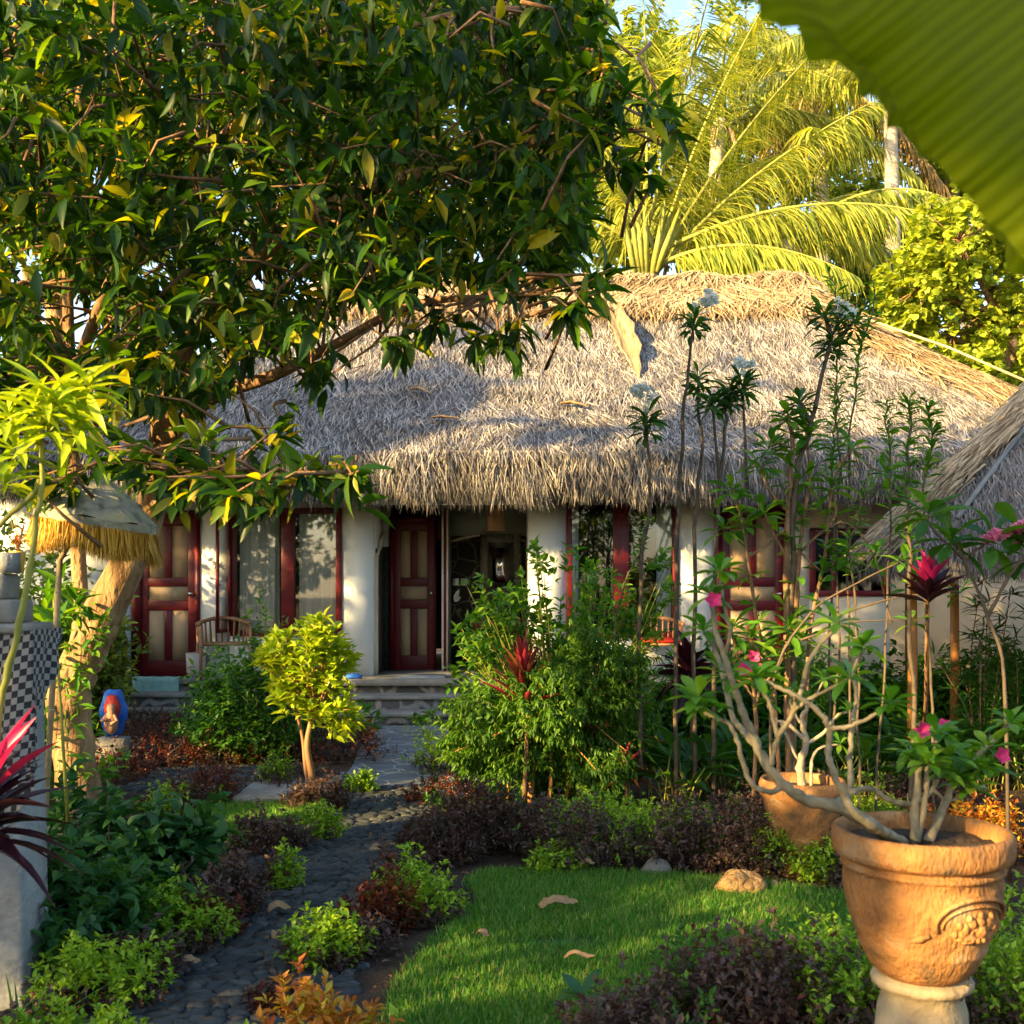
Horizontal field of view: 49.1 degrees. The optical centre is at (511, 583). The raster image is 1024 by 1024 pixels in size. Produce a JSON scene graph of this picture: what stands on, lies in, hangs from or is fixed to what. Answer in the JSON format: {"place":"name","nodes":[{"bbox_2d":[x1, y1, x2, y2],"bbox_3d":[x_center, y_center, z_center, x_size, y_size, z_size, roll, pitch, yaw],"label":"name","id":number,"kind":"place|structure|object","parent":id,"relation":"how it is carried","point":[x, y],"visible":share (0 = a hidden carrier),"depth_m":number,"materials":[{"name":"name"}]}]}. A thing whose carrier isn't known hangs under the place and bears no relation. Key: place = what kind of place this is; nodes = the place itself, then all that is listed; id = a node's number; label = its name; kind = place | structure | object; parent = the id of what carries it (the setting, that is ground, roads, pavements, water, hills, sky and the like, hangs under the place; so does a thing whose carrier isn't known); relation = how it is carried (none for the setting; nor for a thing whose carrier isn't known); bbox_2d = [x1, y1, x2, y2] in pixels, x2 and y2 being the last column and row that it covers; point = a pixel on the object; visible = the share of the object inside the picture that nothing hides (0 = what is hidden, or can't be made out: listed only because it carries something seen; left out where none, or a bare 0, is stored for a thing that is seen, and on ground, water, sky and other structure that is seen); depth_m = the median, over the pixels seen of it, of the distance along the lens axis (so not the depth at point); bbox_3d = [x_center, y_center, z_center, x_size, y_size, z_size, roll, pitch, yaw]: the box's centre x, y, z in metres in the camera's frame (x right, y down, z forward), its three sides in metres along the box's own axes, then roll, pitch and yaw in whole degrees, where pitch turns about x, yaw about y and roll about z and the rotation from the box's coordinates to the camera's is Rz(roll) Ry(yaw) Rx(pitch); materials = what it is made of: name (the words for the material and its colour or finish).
{"place":"outdoors","nodes":[
{"label":"outdoors","id":0,"kind":"place"},
{"bbox_2d":[344,725,481,803],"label":"paved path","id":1,"kind":"structure","parent":0,"point":[391,770],"depth_m":10.06,"materials":[{"name":"stone"}]},
{"bbox_2d":[0,0,1023,356],"label":"sky","id":2,"kind":"structure","parent":0,"point":[674,5],"materials":[{"name":"white"}]},
{"bbox_2d":[1,649,1023,1023],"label":"ground","id":3,"kind":"structure","parent":0,"point":[379,971],"depth_m":6.34,"materials":[{"name":"soil"}]},
{"bbox_2d":[0,573,53,1010],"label":"shrine pedestal","id":4,"kind":"object","parent":3,"relation":"on","point":[22,896],"visible":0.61,"depth_m":4.23,"materials":[{"name":"stone"}]},
{"bbox_2d":[0,627,62,828],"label":"checkered cloth","id":5,"kind":"object","parent":4,"relation":"attached to","point":[35,669],"visible":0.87,"depth_m":4.19,"materials":[{"name":"fabric"}]},
{"bbox_2d":[0,721,84,907],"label":"cordyline","id":6,"kind":"object","parent":3,"relation":"on","point":[8,848],"visible":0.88,"depth_m":3.42,"materials":[{"name":"red plant"}]},
{"bbox_2d":[0,974,87,1023],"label":"dwarf shrub","id":7,"kind":"object","parent":3,"relation":"on","point":[8,1019],"visible":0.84,"depth_m":3.80,"materials":[{"name":"green plant"}]},
{"bbox_2d":[20,563,112,821],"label":"star leaf plant","id":8,"kind":"object","parent":3,"relation":"on","point":[68,609],"visible":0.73,"depth_m":5.59,"materials":[{"name":"green plant"}]},
{"bbox_2d":[0,353,136,740],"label":"yellow stem plant","id":9,"kind":"object","parent":3,"relation":"on","point":[74,418],"visible":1,"depth_m":3.29,"materials":[{"name":"green plant"}]},
{"bbox_2d":[18,547,152,733],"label":"backdrop bush","id":10,"kind":"object","parent":3,"relation":"on","point":[106,672],"visible":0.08,"depth_m":11.98,"materials":[{"name":"green plant"}]},
{"bbox_2d":[23,476,165,829],"bbox_3d":[-1.936,0.549,5.204,0.634,2.103,0.642,0,0,0],"label":"ceremonial parasol","id":11,"kind":"object","parent":3,"relation":"on","point":[108,518],"visible":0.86,"depth_m":5.02,"materials":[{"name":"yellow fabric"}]},
{"bbox_2d":[17,928,181,1023],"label":"dwarf shrub","id":12,"kind":"object","parent":3,"relation":"on","point":[79,961],"visible":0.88,"depth_m":4.19,"materials":[{"name":"green plant"}]},
{"bbox_2d":[31,805,174,985],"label":"leafy bush","id":13,"kind":"object","parent":3,"relation":"on","point":[86,925],"visible":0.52,"depth_m":4.56,"materials":[{"name":"green plant"}]},
{"bbox_2d":[95,689,130,771],"bbox_3d":[-3.422,1.252,9.588,0.244,0.695,0.223,0,0,0],"label":"painted carving","id":14,"kind":"object","parent":3,"relation":"on","point":[113,711],"visible":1,"depth_m":9.57,"materials":[{"name":"blue paint"}]},
{"bbox_2d":[47,823,196,942],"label":"leafy bush","id":15,"kind":"object","parent":3,"relation":"on","point":[145,892],"visible":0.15,"depth_m":4.83,"materials":[{"name":"green plant"}]},
{"bbox_2d":[47,758,244,904],"bbox_3d":[-1.998,1.305,5.668,1.023,0.789,0.987,0,0,36],"label":"leafy bush","id":16,"kind":"object","parent":3,"relation":"on","point":[130,842],"visible":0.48,"depth_m":5.62,"materials":[{"name":"green plant"}]},
{"bbox_2d":[107,864,241,954],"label":"dwarf shrub","id":17,"kind":"object","parent":3,"relation":"on","point":[201,916],"visible":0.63,"depth_m":4.88,"materials":[{"name":"green plant"}]},
{"bbox_2d":[160,756,254,805],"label":"dwarf shrub","id":18,"kind":"object","parent":3,"relation":"on","point":[205,775],"visible":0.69,"depth_m":8.18,"materials":[{"name":"brown plant"}]},
{"bbox_2d":[116,764,331,800],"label":"pebbles","id":19,"kind":"object","parent":3,"relation":"on","point":[139,786],"visible":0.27,"depth_m":9.19,"materials":[{"name":"grey gravel"}]},
{"bbox_2d":[170,586,325,764],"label":"round bush","id":20,"kind":"object","parent":3,"relation":"on","point":[230,707],"visible":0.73,"depth_m":9.98,"materials":[{"name":"green plant"}]},
{"bbox_2d":[83,784,443,1023],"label":"pebble path bed","id":21,"kind":"object","parent":3,"relation":"on","point":[356,973],"visible":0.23,"depth_m":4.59,"materials":[{"name":"grey stone"}]},
{"bbox_2d":[82,911,193,991],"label":"dwarf shrub","id":22,"kind":"object","parent":21,"relation":"on","point":[166,938],"visible":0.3,"depth_m":4.46,"materials":[{"name":"green plant"}]},
{"bbox_2d":[173,862,251,938],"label":"dwarf shrub","id":23,"kind":"object","parent":21,"relation":"on","point":[215,892],"visible":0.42,"depth_m":5.06,"materials":[{"name":"plant"}]},
{"bbox_2d":[168,848,277,915],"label":"dwarf shrub","id":24,"kind":"object","parent":21,"relation":"on","point":[244,886],"visible":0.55,"depth_m":5.37,"materials":[{"name":"purple plant"}]},
{"bbox_2d":[253,836,308,890],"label":"dwarf shrub","id":25,"kind":"object","parent":21,"relation":"on","point":[281,873],"visible":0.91,"depth_m":5.83,"materials":[{"name":"green plant"}]},
{"bbox_2d":[261,897,379,976],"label":"dwarf shrub","id":26,"kind":"object","parent":21,"relation":"on","point":[346,954],"visible":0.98,"depth_m":4.61,"materials":[{"name":"green plant"}]},
{"bbox_2d":[236,953,405,1023],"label":"dwarf shrub","id":27,"kind":"object","parent":21,"relation":"on","point":[325,1011],"visible":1,"depth_m":3.62,"materials":[{"name":"orange plant"}]},
{"bbox_2d":[225,799,322,857],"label":"dwarf shrub","id":28,"kind":"object","parent":3,"relation":"on","point":[259,830],"visible":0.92,"depth_m":6.60,"materials":[{"name":"purple plant"}]},
{"bbox_2d":[248,605,369,786],"bbox_3d":[-1.493,0.880,8.200,0.885,1.457,0.552,0,0,0],"label":"lime leaf tree","id":29,"kind":"object","parent":3,"relation":"on","point":[325,658],"visible":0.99,"depth_m":8.13,"materials":[{"name":"green plant"}]},
{"bbox_2d":[278,768,355,810],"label":"dwarf shrub","id":30,"kind":"object","parent":3,"relation":"on","point":[316,788],"visible":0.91,"depth_m":7.89,"materials":[{"name":"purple plant"}]},
{"bbox_2d":[277,701,398,764],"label":"dwarf shrub","id":31,"kind":"object","parent":3,"relation":"on","point":[360,738],"visible":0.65,"depth_m":10.05,"materials":[{"name":"brown plant"}]},
{"bbox_2d":[0,0,703,858],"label":"mango tree","id":32,"kind":"object","parent":3,"relation":"on","point":[544,78],"visible":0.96,"depth_m":5.09,"materials":[{"name":"green plant"}]},
{"bbox_2d":[301,899,403,961],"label":"dwarf shrub","id":33,"kind":"object","parent":3,"relation":"on","point":[377,940],"visible":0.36,"depth_m":4.80,"materials":[{"name":"green plant"}]},
{"bbox_2d":[336,853,431,934],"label":"dwarf shrub","id":34,"kind":"object","parent":3,"relation":"on","point":[390,909],"visible":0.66,"depth_m":5.13,"materials":[{"name":"red plant"}]},
{"bbox_2d":[366,841,469,929],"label":"dwarf shrub","id":35,"kind":"object","parent":3,"relation":"on","point":[441,897],"visible":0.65,"depth_m":5.27,"materials":[{"name":"green plant"}]},
{"bbox_2d":[391,800,494,868],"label":"dwarf shrub","id":36,"kind":"object","parent":3,"relation":"on","point":[455,843],"visible":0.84,"depth_m":6.38,"materials":[{"name":"purple plant"}]},
{"bbox_2d":[412,774,544,856],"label":"dwarf shrub","id":37,"kind":"object","parent":3,"relation":"on","point":[467,812],"visible":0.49,"depth_m":6.63,"materials":[{"name":"purple plant"}]},
{"bbox_2d":[0,269,1023,724],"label":"thatched bungalow","id":38,"kind":"object","parent":3,"relation":"on","point":[532,453],"visible":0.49,"depth_m":14.02,"materials":[{"name":"plant"}]},
{"bbox_2d":[141,516,194,675],"bbox_3d":[-4.305,0.150,14.006,0.690,2.000,0.118,0,0,0],"label":"door","id":39,"kind":"structure","parent":38,"relation":"in","point":[167,593],"depth_m":14.02,"materials":[{"name":"red paint"}]},
{"bbox_2d":[230,508,341,635],"bbox_3d":[-2.825,-0.125,14.069,1.390,1.750,0.198,0,0,0],"label":"window","id":40,"kind":"structure","parent":38,"relation":"in","point":[320,532],"depth_m":14.11,"materials":[{"name":"red paint"}]},
{"bbox_2d":[393,522,433,669],"bbox_3d":[-1.315,0.160,15.006,0.550,1.980,0.118,0,0,0],"label":"door","id":41,"kind":"structure","parent":38,"relation":"in","point":[413,542],"depth_m":15.02,"materials":[{"name":"red paint"}]},
{"bbox_2d":[479,530,522,596],"bbox_3d":[-0.140,-0.285,15.780,0.646,0.938,0.080,0,0,0],"label":"carved mirror","id":42,"kind":"object","parent":38,"relation":"attached to","point":[500,559],"visible":0.71,"depth_m":15.77,"materials":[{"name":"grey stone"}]},
{"bbox_2d":[566,494,678,637],"bbox_3d":[1.380,-0.200,14.067,1.400,1.940,0.195,0,0,0],"label":"window","id":43,"kind":"structure","parent":38,"relation":"in","point":[663,512],"depth_m":13.97,"materials":[{"name":"red paint"}]},
{"bbox_2d":[723,508,782,664],"bbox_3d":[3.010,0.100,14.006,0.760,2.100,0.118,0,0,0],"label":"door","id":44,"kind":"structure","parent":38,"relation":"in","point":[767,559],"depth_m":14.04,"materials":[{"name":"red paint"}]},
{"bbox_2d":[333,5,691,272],"bbox_3d":[-0.058,-6.594,26.653,9.159,16.405,7.968,0,0,0],"label":"background tree","id":45,"kind":"object","parent":3,"relation":"on","point":[432,121],"visible":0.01,"depth_m":26.03,"materials":[{"name":"green plant"}]},
{"bbox_2d":[479,628,558,806],"bbox_3d":[0.096,0.949,7.854,0.687,1.304,0.545,0,0,38],"label":"cordyline","id":46,"kind":"object","parent":3,"relation":"on","point":[525,661],"visible":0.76,"depth_m":7.82,"materials":[{"name":"red plant"}]},
{"bbox_2d":[462,778,588,858],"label":"dwarf shrub","id":47,"kind":"object","parent":3,"relation":"on","point":[535,803],"visible":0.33,"depth_m":6.64,"materials":[{"name":"purple plant"}]},
{"bbox_2d":[406,535,683,726],"bbox_3d":[0.258,0.613,8.932,2.158,1.997,1.330,0,0,0],"label":"light green shrub","id":48,"kind":"object","parent":3,"relation":"on","point":[482,650],"visible":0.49,"depth_m":8.72,"materials":[{"name":"green plant"}]},
{"bbox_2d":[432,612,667,806],"bbox_3d":[0.306,0.958,8.155,1.755,1.520,1.350,0,0,0],"label":"feathery bush","id":49,"kind":"object","parent":3,"relation":"on","point":[574,742],"visible":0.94,"depth_m":7.86,"materials":[{"name":"green plant"}]},
{"bbox_2d":[515,787,653,873],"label":"dwarf shrub","id":50,"kind":"object","parent":3,"relation":"on","point":[588,831],"visible":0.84,"depth_m":6.29,"materials":[{"name":"purple plant"}]},
{"bbox_2d":[535,779,710,868],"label":"dwarf shrub","id":51,"kind":"object","parent":3,"relation":"on","point":[616,813],"visible":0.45,"depth_m":6.43,"materials":[{"name":"green plant"}]},
{"bbox_2d":[548,962,729,1023],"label":"dwarf shrub","id":52,"kind":"object","parent":3,"relation":"on","point":[590,1015],"visible":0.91,"depth_m":3.64,"materials":[{"name":"purple plant"}]},
{"bbox_2d":[624,382,669,805],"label":"tall stem shrub","id":53,"kind":"object","parent":3,"relation":"on","point":[640,389],"visible":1,"depth_m":7.99,"materials":[{"name":"green plant"}]},
{"bbox_2d":[629,722,748,807],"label":"strap leaf plant","id":54,"kind":"object","parent":3,"relation":"on","point":[666,752],"visible":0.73,"depth_m":8.05,"materials":[{"name":"green plant"}]},
{"bbox_2d":[630,790,758,874],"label":"dwarf shrub","id":55,"kind":"object","parent":3,"relation":"on","point":[666,846],"visible":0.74,"depth_m":6.22,"materials":[{"name":"purple plant"}]},
{"bbox_2d":[671,288,719,803],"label":"tall stem shrub","id":56,"kind":"object","parent":3,"relation":"on","point":[706,301],"visible":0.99,"depth_m":7.99,"materials":[{"name":"green plant"}]},
{"bbox_2d":[681,360,713,805],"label":"tall stem shrub","id":57,"kind":"object","parent":3,"relation":"on","point":[695,377],"visible":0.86,"depth_m":8.09,"materials":[{"name":"green plant"}]},
{"bbox_2d":[457,0,955,299],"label":"coconut palm","id":58,"kind":"object","parent":3,"relation":"on","point":[645,260],"visible":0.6,"depth_m":20.11,"materials":[{"name":"green plant"}]},
{"bbox_2d":[629,730,801,800],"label":"strap leaf plant","id":59,"kind":"object","parent":3,"relation":"on","point":[703,746],"visible":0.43,"depth_m":8.24,"materials":[{"name":"green plant"}]},
{"bbox_2d":[691,354,764,803],"bbox_3d":[1.522,-0.009,7.903,0.541,3.218,0.363,0,0,0],"label":"tall stem shrub","id":60,"kind":"object","parent":3,"relation":"on","point":[731,392],"visible":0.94,"depth_m":7.89,"materials":[{"name":"green plant"}]},
{"bbox_2d":[656,623,802,771],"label":"leafy bush","id":61,"kind":"object","parent":3,"relation":"on","point":[745,695],"visible":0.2,"depth_m":9.54,"materials":[{"name":"green plant"}]},
{"bbox_2d":[674,788,787,875],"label":"dwarf shrub","id":62,"kind":"object","parent":3,"relation":"on","point":[758,823],"visible":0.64,"depth_m":6.15,"materials":[{"name":"purple plant"}]},
{"bbox_2d":[551,14,927,264],"bbox_3d":[4.782,-4.905,25.198,7.992,13.063,7.166,0,0,-21],"label":"coconut palm","id":63,"kind":"object","parent":3,"relation":"on","point":[910,177],"visible":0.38,"depth_m":24.25,"materials":[{"name":"green plant"}]},
{"bbox_2d":[654,913,833,1023],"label":"dwarf shrub","id":64,"kind":"object","parent":3,"relation":"on","point":[746,956],"visible":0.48,"depth_m":3.77,"materials":[{"name":"purple plant"}]},
{"bbox_2d":[694,604,831,815],"bbox_3d":[1.555,0.863,6.988,0.831,1.475,0.414,0,0,0],"label":"frangipani shrub","id":65,"kind":"object","parent":3,"relation":"on","point":[739,643],"visible":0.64,"depth_m":6.99,"materials":[{"name":"green plant"}]},
{"bbox_2d":[740,812,841,883],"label":"dwarf shrub","id":66,"kind":"object","parent":3,"relation":"on","point":[773,838],"visible":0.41,"depth_m":6.04,"materials":[{"name":"green plant"}]},
{"bbox_2d":[610,127,971,284],"bbox_3d":[5.545,-3.378,23.035,6.600,9.962,5.967,0,0,-25],"label":"coconut palm","id":67,"kind":"object","parent":3,"relation":"on","point":[890,197],"visible":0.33,"depth_m":22.29,"materials":[{"name":"green plant"}]},
{"bbox_2d":[758,772,846,878],"bbox_3d":[1.608,1.338,6.200,0.476,0.524,0.476,0,0,0],"label":"terracotta pot","id":68,"kind":"object","parent":3,"relation":"on","point":[800,823],"visible":0.56,"depth_m":6.04,"materials":[{"name":"ceramic"}]},
{"bbox_2d":[752,667,864,785],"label":"desert rose","id":69,"kind":"object","parent":68,"relation":"on","point":[802,754],"visible":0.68,"depth_m":6.19,"materials":[{"name":"green plant"}]},
{"bbox_2d":[727,609,881,767],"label":"leafy bush","id":70,"kind":"object","parent":3,"relation":"on","point":[822,697],"visible":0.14,"depth_m":9.83,"materials":[{"name":"green plant"}]},
{"bbox_2d":[699,400,910,771],"bbox_3d":[1.892,0.205,7.205,1.361,2.792,0.389,0,0,0],"label":"many stemmed shrub","id":71,"kind":"object","parent":3,"relation":"on","point":[788,458],"visible":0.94,"depth_m":7.19,"materials":[{"name":"green plant"}]},
{"bbox_2d":[660,27,952,295],"bbox_3d":[7.308,-5.970,26.720,7.483,15.148,6.537,0,0,0],"label":"coconut palm","id":72,"kind":"object","parent":3,"relation":"on","point":[925,167],"visible":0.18,"depth_m":26.88,"materials":[{"name":"green plant"}]},
{"bbox_2d":[786,827,842,890],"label":"dwarf shrub","id":73,"kind":"object","parent":3,"relation":"on","point":[828,849],"visible":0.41,"depth_m":5.91,"materials":[{"name":"green plant"}]},
{"bbox_2d":[730,34,902,334],"bbox_3d":[8.351,-5.373,24.168,7.020,13.954,6.382,0,0,0],"label":"coconut palm","id":74,"kind":"object","parent":3,"relation":"on","point":[891,177],"visible":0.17,"depth_m":23.91,"materials":[{"name":"green plant"}]},
{"bbox_2d":[761,902,880,1023],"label":"dwarf shrub","id":75,"kind":"object","parent":3,"relation":"on","point":[856,981],"visible":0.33,"depth_m":3.86,"materials":[{"name":"green plant"}]},
{"bbox_2d":[775,295,876,771],"bbox_3d":[2.026,-0.125,7.198,0.682,3.450,0.337,0,0,0],"label":"tall stem shrub","id":76,"kind":"object","parent":3,"relation":"on","point":[838,340],"visible":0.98,"depth_m":7.19,"materials":[{"name":"green plant"}]},
{"bbox_2d":[820,262,857,774],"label":"leafy spire","id":77,"kind":"structure","parent":3,"relation":"on","point":[836,409],"depth_m":7.20,"materials":[{"name":"green plant"}]},
{"bbox_2d":[772,732,931,802],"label":"strap leaf plant","id":78,"kind":"object","parent":3,"relation":"on","point":[866,745],"visible":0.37,"depth_m":8.18,"materials":[{"name":"green plant"}]},
{"bbox_2d":[769,539,976,852],"bbox_3d":[2.132,0.666,6.596,1.235,1.868,0.278,0,0,0],"label":"arching shoot","id":79,"kind":"object","parent":3,"relation":"on","point":[879,544],"visible":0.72,"depth_m":6.59,"materials":[{"name":"green plant"}]},
{"bbox_2d":[870,388,905,810],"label":"leafy spire","id":80,"kind":"structure","parent":3,"relation":"on","point":[889,437],"depth_m":6.83,"materials":[{"name":"green plant"}]},
{"bbox_2d":[891,391,929,808],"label":"leafy spire","id":81,"kind":"structure","parent":3,"relation":"on","point":[908,530],"depth_m":6.39,"materials":[{"name":"green plant"}]},
{"bbox_2d":[845,644,977,764],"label":"leafy bush","id":82,"kind":"object","parent":3,"relation":"on","point":[920,698],"visible":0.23,"depth_m":10.00,"materials":[{"name":"green plant"}]},
{"bbox_2d":[870,966,974,1023],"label":"stone pedestal","id":83,"kind":"object","parent":3,"relation":"on","point":[898,1002],"visible":0.65,"depth_m":2.71,"materials":[{"name":"beige stone"}]},
{"bbox_2d":[831,811,1016,986],"bbox_3d":[1.024,0.808,2.800,0.436,0.399,0.436,0,0,0],"label":"terracotta pot","id":84,"kind":"object","parent":83,"relation":"on","point":[925,913],"visible":0.96,"depth_m":2.65,"materials":[{"name":"ceramic"}]},
{"bbox_2d":[665,552,1023,843],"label":"desert rose","id":85,"kind":"object","parent":84,"relation":"on","point":[965,762],"visible":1,"depth_m":2.77,"materials":[{"name":"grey plant"}]},
{"bbox_2d":[881,549,966,781],"bbox_3d":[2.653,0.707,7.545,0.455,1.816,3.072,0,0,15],"label":"cordyline","id":86,"kind":"object","parent":3,"relation":"on","point":[928,584],"visible":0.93,"depth_m":6.28,"materials":[{"name":"red plant"}]},
{"bbox_2d":[909,397,950,812],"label":"leafy spire","id":87,"kind":"structure","parent":3,"relation":"on","point":[931,443],"depth_m":6.60,"materials":[{"name":"green plant"}]},
{"bbox_2d":[843,382,1023,789],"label":"thatched hut","id":88,"kind":"object","parent":3,"relation":"on","point":[983,470],"visible":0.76,"depth_m":8.30,"materials":[{"name":"plant"}]},
{"bbox_2d":[869,182,1023,386],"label":"round leaf tree","id":89,"kind":"object","parent":3,"relation":"on","point":[944,260],"visible":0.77,"depth_m":18.56,"materials":[{"name":"green plant"}]},
{"bbox_2d":[882,487,1023,882],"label":"frangipani shrub","id":90,"kind":"object","parent":3,"relation":"on","point":[1011,537],"visible":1,"depth_m":5.99,"materials":[{"name":"green plant"}]},
{"bbox_2d":[895,643,1023,766],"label":"leafy bush","id":91,"kind":"object","parent":3,"relation":"on","point":[940,706],"visible":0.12,"depth_m":9.82,"materials":[{"name":"green plant"}]},
{"bbox_2d":[918,576,1023,781],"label":"narrow leaf shrub","id":92,"kind":"object","parent":3,"relation":"on","point":[983,709],"visible":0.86,"depth_m":8.79,"materials":[{"name":"green plant"}]},
{"bbox_2d":[927,789,1023,864],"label":"dwarf shrub","id":93,"kind":"object","parent":3,"relation":"on","point":[992,818],"visible":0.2,"depth_m":6.45,"materials":[{"name":"orange plant"}]},
{"bbox_2d":[964,870,1023,1023],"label":"dwarf shrub","id":94,"kind":"object","parent":3,"relation":"on","point":[1014,967],"visible":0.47,"depth_m":3.94,"materials":[{"name":"green plant"}]},
{"bbox_2d":[376,864,1023,1023],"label":"lawn","id":95,"kind":"structure","parent":0,"point":[577,938],"depth_m":4.89,"materials":[{"name":"green plant"}]},
{"bbox_2d":[601,922,800,1023],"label":"dwarf shrub","id":96,"kind":"object","parent":95,"relation":"on","point":[675,968],"visible":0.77,"depth_m":3.71,"materials":[{"name":"purple plant"}]},
{"bbox_2d":[697,906,880,1023],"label":"dwarf shrub","id":97,"kind":"object","parent":95,"relation":"on","point":[830,1014],"visible":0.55,"depth_m":3.78,"materials":[{"name":"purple plant"}]},
{"bbox_2d":[739,0,1023,275],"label":"banana leaf","id":98,"kind":"object","parent":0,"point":[942,81],"visible":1,"depth_m":1.05,"materials":[{"name":"green plant"}]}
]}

